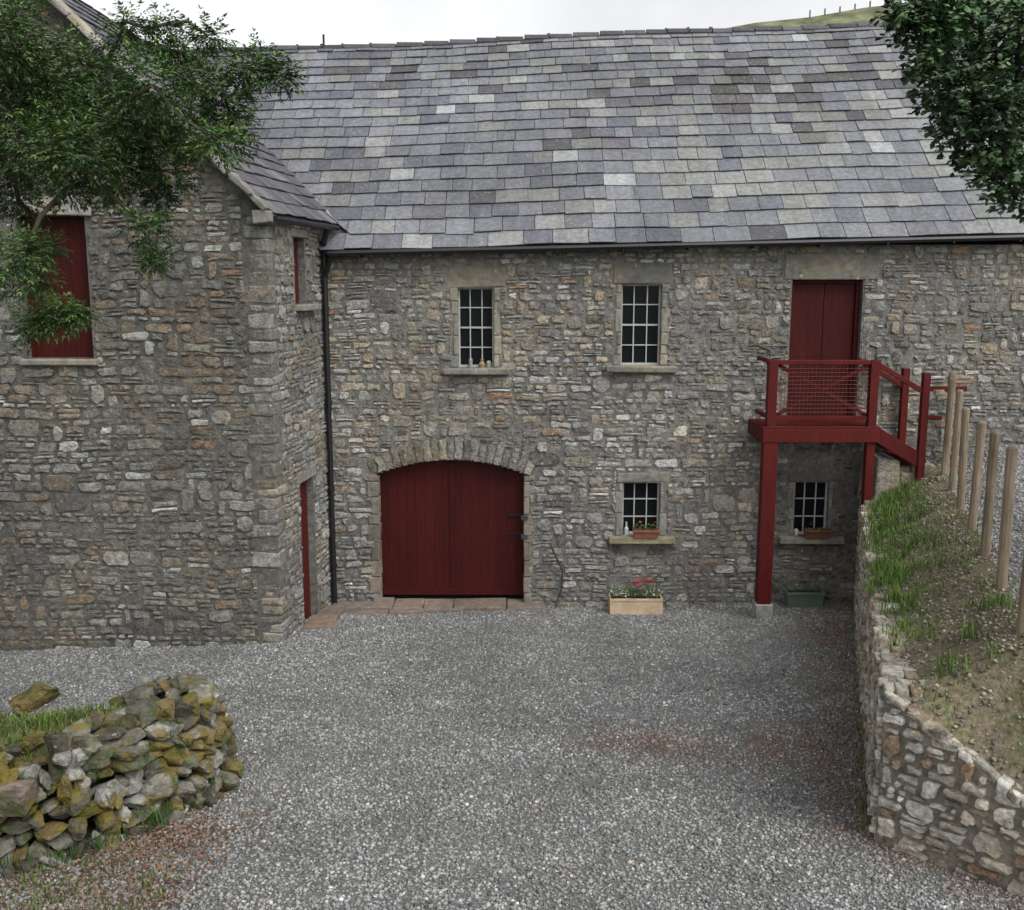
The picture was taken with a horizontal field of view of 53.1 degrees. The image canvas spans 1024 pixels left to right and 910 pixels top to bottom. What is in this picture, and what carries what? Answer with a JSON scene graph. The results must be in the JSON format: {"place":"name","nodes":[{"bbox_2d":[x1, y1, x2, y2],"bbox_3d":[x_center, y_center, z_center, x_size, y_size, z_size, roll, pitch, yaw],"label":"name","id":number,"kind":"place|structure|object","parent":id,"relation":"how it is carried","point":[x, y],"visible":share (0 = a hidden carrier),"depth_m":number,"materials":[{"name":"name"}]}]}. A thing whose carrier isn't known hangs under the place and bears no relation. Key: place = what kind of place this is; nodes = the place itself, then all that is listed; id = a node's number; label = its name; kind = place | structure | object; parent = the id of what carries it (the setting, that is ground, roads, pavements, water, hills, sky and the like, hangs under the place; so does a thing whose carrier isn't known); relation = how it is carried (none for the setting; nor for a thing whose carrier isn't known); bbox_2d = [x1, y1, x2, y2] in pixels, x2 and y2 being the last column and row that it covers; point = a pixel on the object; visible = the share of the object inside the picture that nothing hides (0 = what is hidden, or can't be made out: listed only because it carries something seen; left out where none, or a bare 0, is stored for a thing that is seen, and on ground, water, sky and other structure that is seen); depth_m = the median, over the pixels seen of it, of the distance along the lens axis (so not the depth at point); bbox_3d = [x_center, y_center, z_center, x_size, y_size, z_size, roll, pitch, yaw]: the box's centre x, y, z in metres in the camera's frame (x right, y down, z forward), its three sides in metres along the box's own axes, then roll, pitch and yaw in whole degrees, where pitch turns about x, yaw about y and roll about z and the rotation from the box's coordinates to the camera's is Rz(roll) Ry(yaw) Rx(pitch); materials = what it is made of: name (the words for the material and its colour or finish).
{"place":"outdoors","nodes":[
{"label":"outdoors","id":0,"kind":"place"},
{"bbox_2d":[82,0,907,48],"label":"sky","id":1,"kind":"structure","parent":0,"point":[279,22],"materials":[{"name":"white"}]},
{"bbox_2d":[0,595,1023,909],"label":"gravel yard ground","id":2,"kind":"structure","parent":0,"point":[542,795],"depth_m":9.08,"materials":[{"name":"grey gravel"}]},
{"bbox_2d":[0,709,189,847],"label":"soil","id":3,"kind":"structure","parent":2,"relation":"on","point":[91,826],"depth_m":7.90,"materials":[{"name":"soil"}]},
{"bbox_2d":[0,702,217,909],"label":"bank grass","id":4,"kind":"structure","parent":2,"relation":"on","point":[51,716],"depth_m":7.92,"materials":[{"name":"green plant"}]},
{"bbox_2d":[0,673,243,879],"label":"dry stone wall","id":5,"kind":"structure","parent":2,"relation":"on","point":[183,722],"depth_m":7.87,"materials":[{"name":"grey stone"}]},
{"bbox_2d":[0,0,307,355],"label":"ash tree","id":6,"kind":"object","parent":2,"relation":"on","point":[15,72],"visible":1,"depth_m":7.62,"materials":[{"name":"green plant"}]},
{"bbox_2d":[0,760,344,908],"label":"fallen leaves","id":7,"kind":"object","parent":2,"relation":"on","point":[172,855],"visible":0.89,"depth_m":7.55,"materials":[{"name":"brown dry leaves"}]},
{"bbox_2d":[302,597,544,629],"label":"stone paving","id":8,"kind":"structure","parent":2,"relation":"on","point":[327,616],"depth_m":15.64,"materials":[{"name":"beige stone"}]},
{"bbox_2d":[17,599,875,888],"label":"yard weeds","id":9,"kind":"object","parent":2,"relation":"on","point":[509,679],"visible":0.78,"depth_m":13.62,"materials":[{"name":"green plant"}]},
{"bbox_2d":[0,0,1023,651],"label":"stone barn","id":10,"kind":"structure","parent":2,"relation":"on","point":[272,406],"depth_m":15.28,"materials":[{"name":"grey stone"}]},
{"bbox_2d":[21,216,860,619],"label":"red doors","id":11,"kind":"structure","parent":10,"relation":"in","point":[446,524],"depth_m":15.80,"materials":[{"name":"paint"}]},
{"bbox_2d":[469,358,798,534],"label":"windowsill ornaments","id":12,"kind":"object","parent":10,"relation":"attached to","point":[626,528],"visible":1,"depth_m":15.33},
{"bbox_2d":[460,286,824,530],"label":"window glass","id":13,"kind":"structure","parent":10,"relation":"in","point":[640,291],"depth_m":15.38,"materials":[{"name":"black glass"}]},
{"bbox_2d":[458,284,827,533],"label":"window frames","id":14,"kind":"structure","parent":10,"relation":"in","point":[826,483],"depth_m":15.35,"materials":[{"name":"white wood"}]},
{"bbox_2d":[632,521,659,537],"bbox_3d":[2.040,1.130,15.592,0.412,0.265,0.190,0,10,0],"label":"window box","id":15,"kind":"object","parent":10,"relation":"on","point":[645,532],"visible":1,"depth_m":15.56,"materials":[{"name":"ceramic"}]},
{"bbox_2d":[803,523,831,537],"bbox_3d":[4.650,1.145,15.605,0.412,0.231,0.176,0,10,0],"label":"window box","id":16,"kind":"object","parent":10,"relation":"on","point":[819,532],"visible":1,"depth_m":15.56,"materials":[{"name":"ceramic"}]},
{"bbox_2d":[608,577,662,614],"bbox_3d":[1.865,2.130,15.462,0.802,0.541,0.323,0,10,0],"label":"flower trough","id":17,"kind":"object","parent":2,"relation":"on","point":[633,603],"visible":1,"depth_m":15.36,"materials":[{"name":"stone"}]},
{"bbox_2d":[783,584,825,607],"bbox_3d":[4.435,2.121,15.570,0.582,0.359,0.318,0,10,0],"label":"green planter","id":18,"kind":"object","parent":2,"relation":"on","point":[801,596],"visible":1,"depth_m":15.47,"materials":[{"name":"green plastic"}]},
{"bbox_2d":[748,345,966,618],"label":"balcony staircase","id":19,"kind":"structure","parent":2,"relation":"on","point":[880,472],"depth_m":14.55,"materials":[{"name":"red paint"}]},
{"bbox_2d":[863,504,1023,889],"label":"retaining wall","id":20,"kind":"structure","parent":2,"relation":"on","point":[1008,856],"depth_m":7.32,"materials":[{"name":"grey stone"}]},
{"bbox_2d":[854,497,1023,896],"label":"wall stones","id":21,"kind":"object","parent":20,"relation":"attached to","point":[871,680],"depth_m":7.43,"materials":[{"name":"grey stone"}]},
{"bbox_2d":[865,498,1023,808],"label":"coping stones","id":22,"kind":"object","parent":20,"relation":"on","point":[897,673],"visible":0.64,"depth_m":7.54,"materials":[{"name":"grey stone"}]},
{"bbox_2d":[729,0,1023,27],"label":"hill","id":23,"kind":"structure","parent":0,"point":[866,14],"depth_m":74.83,"materials":[{"name":"green plant"}]},
{"bbox_2d":[809,1,885,17],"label":"hilltop fence","id":24,"kind":"object","parent":23,"relation":"on","point":[840,8],"visible":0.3,"depth_m":75.52,"materials":[{"name":"brown wood"}]},
{"bbox_2d":[868,444,1023,794],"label":"terrace bank ground","id":25,"kind":"structure","parent":0,"point":[984,719],"depth_m":7.80,"materials":[{"name":"soil"}]},
{"bbox_2d":[849,464,1023,834],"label":"terrace grass","id":26,"kind":"structure","parent":25,"relation":"on","point":[884,507],"depth_m":10.49,"materials":[{"name":"green plant"}]},
{"bbox_2d":[867,0,1023,223],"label":"hawthorn tree","id":27,"kind":"object","parent":25,"relation":"on","point":[930,23],"visible":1,"depth_m":6.49,"materials":[{"name":"green plant"}]},
{"bbox_2d":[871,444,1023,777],"bbox_3d":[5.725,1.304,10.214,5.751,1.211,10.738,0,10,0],"label":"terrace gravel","id":28,"kind":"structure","parent":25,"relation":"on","point":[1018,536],"depth_m":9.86,"materials":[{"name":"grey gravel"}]},
{"bbox_2d":[933,372,1023,633],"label":"post and wire fence","id":29,"kind":"object","parent":25,"relation":"on","point":[961,418],"visible":0.88,"depth_m":10.84,"materials":[{"name":"brown wood"}]}
]}

